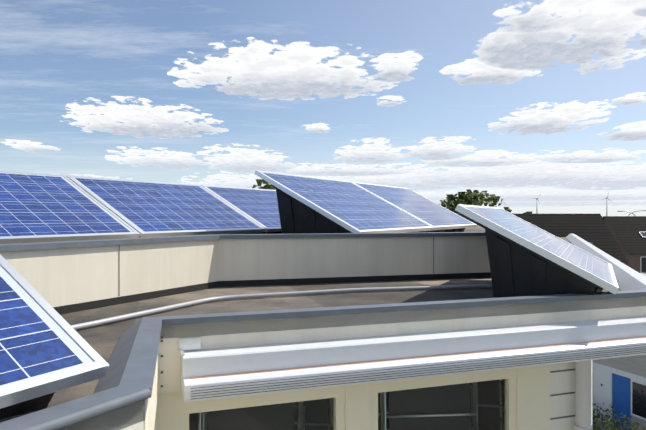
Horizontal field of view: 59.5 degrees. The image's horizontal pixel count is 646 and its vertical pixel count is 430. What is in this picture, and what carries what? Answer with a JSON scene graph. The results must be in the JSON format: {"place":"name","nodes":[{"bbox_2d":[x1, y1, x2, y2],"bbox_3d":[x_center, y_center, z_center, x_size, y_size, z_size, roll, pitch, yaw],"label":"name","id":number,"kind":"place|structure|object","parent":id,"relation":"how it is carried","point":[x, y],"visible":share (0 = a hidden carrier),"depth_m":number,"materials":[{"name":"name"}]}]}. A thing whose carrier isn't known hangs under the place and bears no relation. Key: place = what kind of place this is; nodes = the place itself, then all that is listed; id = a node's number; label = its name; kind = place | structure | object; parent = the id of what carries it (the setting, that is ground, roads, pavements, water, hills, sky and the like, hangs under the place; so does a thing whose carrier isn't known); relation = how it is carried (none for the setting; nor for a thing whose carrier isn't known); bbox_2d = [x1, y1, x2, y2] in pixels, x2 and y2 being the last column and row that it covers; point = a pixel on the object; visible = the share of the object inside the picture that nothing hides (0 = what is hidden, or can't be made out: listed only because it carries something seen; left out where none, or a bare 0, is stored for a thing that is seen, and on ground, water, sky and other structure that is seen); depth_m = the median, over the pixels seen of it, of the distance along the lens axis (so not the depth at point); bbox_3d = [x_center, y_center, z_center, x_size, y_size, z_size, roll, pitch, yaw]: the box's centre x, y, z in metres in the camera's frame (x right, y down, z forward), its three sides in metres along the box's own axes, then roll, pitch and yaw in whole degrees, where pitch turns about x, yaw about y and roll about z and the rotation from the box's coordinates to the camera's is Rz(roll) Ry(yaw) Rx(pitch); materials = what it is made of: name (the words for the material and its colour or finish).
{"place":"outdoors","nodes":[
{"label":"outdoors","id":0,"kind":"place"},
{"bbox_2d":[60,401,142,429],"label":"wall","id":1,"kind":"structure","parent":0,"point":[137,424],"depth_m":1.41,"materials":[{"name":"beige paint"}]},
{"bbox_2d":[189,412,205,429],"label":"sunroom interior","id":2,"kind":"object","parent":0,"point":[192,416],"depth_m":5.43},
{"bbox_2d":[0,225,489,306],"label":"parapet wall","id":3,"kind":"structure","parent":0,"point":[60,277],"depth_m":4.25,"materials":[{"name":"beige paint"}]},
{"bbox_2d":[0,171,139,243],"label":"panel","id":4,"kind":"object","parent":3,"relation":"on","point":[37,207],"visible":0.97,"depth_m":4.03,"materials":[{"name":"glass"}]},
{"bbox_2d":[66,175,265,237],"bbox_3d":[-1.365,-0.077,5.223,0.889,0.508,1.650,0,0,29],"label":"panel","id":5,"kind":"object","parent":3,"relation":"on","point":[151,209],"visible":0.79,"depth_m":5.05,"materials":[{"name":"glass"}]},
{"bbox_2d":[201,185,281,231],"bbox_3d":[-0.561,-0.077,6.687,0.889,0.508,1.650,0,0,29],"label":"panel","id":6,"kind":"object","parent":3,"relation":"on","point":[259,206],"visible":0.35,"depth_m":6.32,"materials":[{"name":"glass"}]},
{"bbox_2d":[0,232,485,251],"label":"coping","id":7,"kind":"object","parent":3,"relation":"on","point":[52,245],"depth_m":4.01,"materials":[{"name":"metal"}]},
{"bbox_2d":[53,272,490,314],"bbox_3d":[-1.725,0.516,2.014,1.467,0.045,9.108,0,0,41],"label":"wall base strip","id":8,"kind":"object","parent":3,"relation":"attached to","point":[71,308],"depth_m":4.29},
{"bbox_2d":[119,237,433,295],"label":"wall seams","id":9,"kind":"object","parent":3,"relation":"attached to","point":[119,264],"depth_m":3.41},
{"bbox_2d":[255,170,433,232],"bbox_3d":[0.315,-0.118,5.800,1.071,0.586,1.980,0,0,29],"label":"panel","id":10,"kind":"object","parent":3,"relation":"on","point":[352,207],"visible":0.85,"depth_m":5.52,"materials":[{"name":"glass"}]},
{"bbox_2d":[270,184,419,233],"bbox_3d":[0.349,-0.012,5.782,0.804,0.531,1.970,0,0,29],"label":"solar panel mount","id":11,"kind":"object","parent":3,"relation":"on","point":[297,216],"visible":0.15,"depth_m":5.01,"materials":[{"name":"black metal"}]},
{"bbox_2d":[353,182,476,229],"bbox_3d":[1.278,-0.118,7.554,1.071,0.586,1.980,0,0,29],"label":"panel","id":12,"kind":"object","parent":3,"relation":"on","point":[436,216],"visible":0.75,"depth_m":7.40,"materials":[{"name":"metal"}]},
{"bbox_2d":[420,228,464,231],"bbox_3d":[1.311,-0.012,7.535,0.804,0.531,1.970,0,0,29],"label":"solar panel mount","id":13,"kind":"object","parent":3,"relation":"on","point":[455,230],"visible":0.1,"depth_m":7.50,"materials":[{"name":"black metal"}]},
{"bbox_2d":[252,232,281,233],"bbox_3d":[-0.536,0.020,6.673,0.676,0.468,1.640,0,0,29],"label":"solar panel mount","id":14,"kind":"object","parent":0,"point":[269,233],"depth_m":6.00,"materials":[{"name":"black metal"}]},
{"bbox_2d":[0,0,645,215],"label":"sky","id":15,"kind":"structure","parent":0,"point":[518,102],"materials":[{"name":"blue"}]},
{"bbox_2d":[478,223,602,297],"bbox_3d":[1.595,0.297,4.004,0.679,0.493,1.640,0,0,26],"label":"solar panel mount","id":16,"kind":"object","parent":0,"point":[517,270],"visible":0.5,"depth_m":3.34,"materials":[{"name":"black metal"}]},
{"bbox_2d":[458,214,627,263],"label":"house","id":17,"kind":"structure","parent":0,"point":[594,230],"depth_m":43.09,"materials":[{"name":"brown brick"}]},
{"bbox_2d":[592,419,618,429],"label":"yard pavement","id":18,"kind":"structure","parent":0,"point":[600,426],"depth_m":23.72,"materials":[{"name":"grey concrete"}]},
{"bbox_2d":[592,384,644,429],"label":"hedge shrub","id":19,"kind":"object","parent":18,"relation":"on","point":[605,425],"visible":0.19,"depth_m":22.01,"materials":[{"name":"green plant"}]},
{"bbox_2d":[592,273,645,429],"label":"neighbour block","id":20,"kind":"structure","parent":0,"point":[622,388],"depth_m":23.30,"materials":[{"name":"paint"}]},
{"bbox_2d":[603,216,645,273],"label":"house","id":21,"kind":"structure","parent":0,"point":[628,233],"depth_m":50.54,"materials":[{"name":"brown brick"}]},
{"label":"ground","id":22,"kind":"structure","parent":0,"visible":0},
{"bbox_2d":[252,179,275,189],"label":"tree","id":23,"kind":"object","parent":22,"relation":"on","point":[266,186],"depth_m":41.60,"materials":[{"name":"green plant"}]},
{"bbox_2d":[154,242,591,429],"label":"building walls","id":24,"kind":"structure","parent":22,"relation":"on","point":[501,398],"depth_m":15.83,"materials":[{"name":"beige paint"}]},
{"bbox_2d":[47,237,620,407],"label":"roof slab","id":25,"kind":"structure","parent":24,"relation":"on","point":[102,341],"depth_m":3.52,"materials":[{"name":"grey concrete"}]},
{"bbox_2d":[0,411,33,421],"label":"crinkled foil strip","id":26,"kind":"object","parent":25,"relation":"on","point":[3,420],"visible":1,"depth_m":1.27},
{"bbox_2d":[0,392,54,419],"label":"solar panel mount","id":27,"kind":"object","parent":25,"relation":"on","point":[36,404],"visible":0.18,"depth_m":1.48,"materials":[{"name":"black metal"}]},
{"bbox_2d":[0,254,108,408],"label":"panel","id":28,"kind":"object","parent":25,"relation":"on","point":[46,348],"visible":1,"depth_m":1.49,"materials":[{"name":"glass"}]},
{"bbox_2d":[71,280,618,329],"bbox_3d":[0.059,0.521,3.035,7.699,0.028,1.658,0,0,-37],"label":"roof conduit","id":29,"kind":"object","parent":25,"relation":"on","point":[152,311],"visible":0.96,"depth_m":3.63,"materials":[{"name":"grey metal"}]},
{"bbox_2d":[455,204,618,293],"bbox_3d":[1.569,0.184,4.017,0.893,0.500,1.650,0,0,26],"label":"panel","id":30,"kind":"object","parent":25,"relation":"on","point":[567,255],"visible":1,"depth_m":3.56,"materials":[{"name":"metal"}]},
{"bbox_2d":[566,234,645,290],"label":"panel","id":31,"kind":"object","parent":25,"relation":"on","point":[627,277],"depth_m":4.75,"materials":[{"name":"white metal"}]},
{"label":"fascia","id":32,"kind":"object","parent":25,"relation":"attached to","visible":0},
{"bbox_2d":[181,316,645,401],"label":"awning cassette","id":33,"kind":"object","parent":32,"relation":"attached to","point":[216,361],"visible":0.96,"depth_m":2.65,"materials":[{"name":"white metal"}]},
{"bbox_2d":[188,336,645,378],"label":"awning fabric edge","id":34,"kind":"object","parent":33,"relation":"attached to","point":[408,358],"visible":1,"depth_m":2.67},
{"bbox_2d":[191,344,645,398],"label":"awning grooves","id":35,"kind":"object","parent":33,"relation":"attached to","point":[406,372],"visible":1,"depth_m":2.60,"materials":[{"name":"grey metal"}]},
{"bbox_2d":[155,365,549,429],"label":"sunroom frames","id":36,"kind":"structure","parent":24,"relation":"attached to","point":[527,398],"depth_m":2.78,"materials":[{"name":"beige paint"}]},
{"bbox_2d":[143,297,645,429],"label":"cream fascia board","id":37,"kind":"object","parent":24,"relation":"attached to","point":[168,363],"visible":0.23,"depth_m":2.73,"materials":[{"name":"beige paint"}]},
{"bbox_2d":[179,337,200,357],"bbox_3d":[-0.583,0.569,2.431,0.088,0.060,0.123,0,0,2],"label":"awning bracket","id":38,"kind":"object","parent":37,"relation":"attached to","point":[189,343],"visible":0.96,"depth_m":2.47,"materials":[{"name":"white metal"}]},
{"bbox_2d":[0,289,645,429],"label":"parapet coping","id":39,"kind":"object","parent":37,"relation":"on","point":[127,379],"visible":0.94,"depth_m":2.29,"materials":[{"name":"grey metal"}]},
{"bbox_2d":[550,362,574,429],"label":"wall siding","id":40,"kind":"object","parent":24,"relation":"attached to","point":[562,396],"depth_m":3.15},
{"bbox_2d":[439,189,512,213],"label":"tree","id":41,"kind":"object","parent":22,"relation":"on","point":[451,202],"visible":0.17,"depth_m":55.93,"materials":[{"name":"green plant"}]},
{"bbox_3d":[0.193,5.989,0.092,5.412,5.700,6.292,0,0,2],"label":"terrace volume","id":42,"kind":"object","parent":22,"relation":"on","visible":0},
{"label":"sunroom","id":43,"kind":"object","parent":42,"relation":"on","visible":0},
{"bbox_2d":[190,379,505,429],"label":"windows","id":44,"kind":"object","parent":43,"relation":"in","point":[423,400],"depth_m":3.40,"materials":[{"name":"glass"}]},
{"bbox_2d":[574,360,592,429],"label":"downpipe","id":45,"kind":"object","parent":43,"relation":"attached to","point":[582,395],"visible":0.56,"depth_m":3.08,"materials":[{"name":"white"}]}
]}

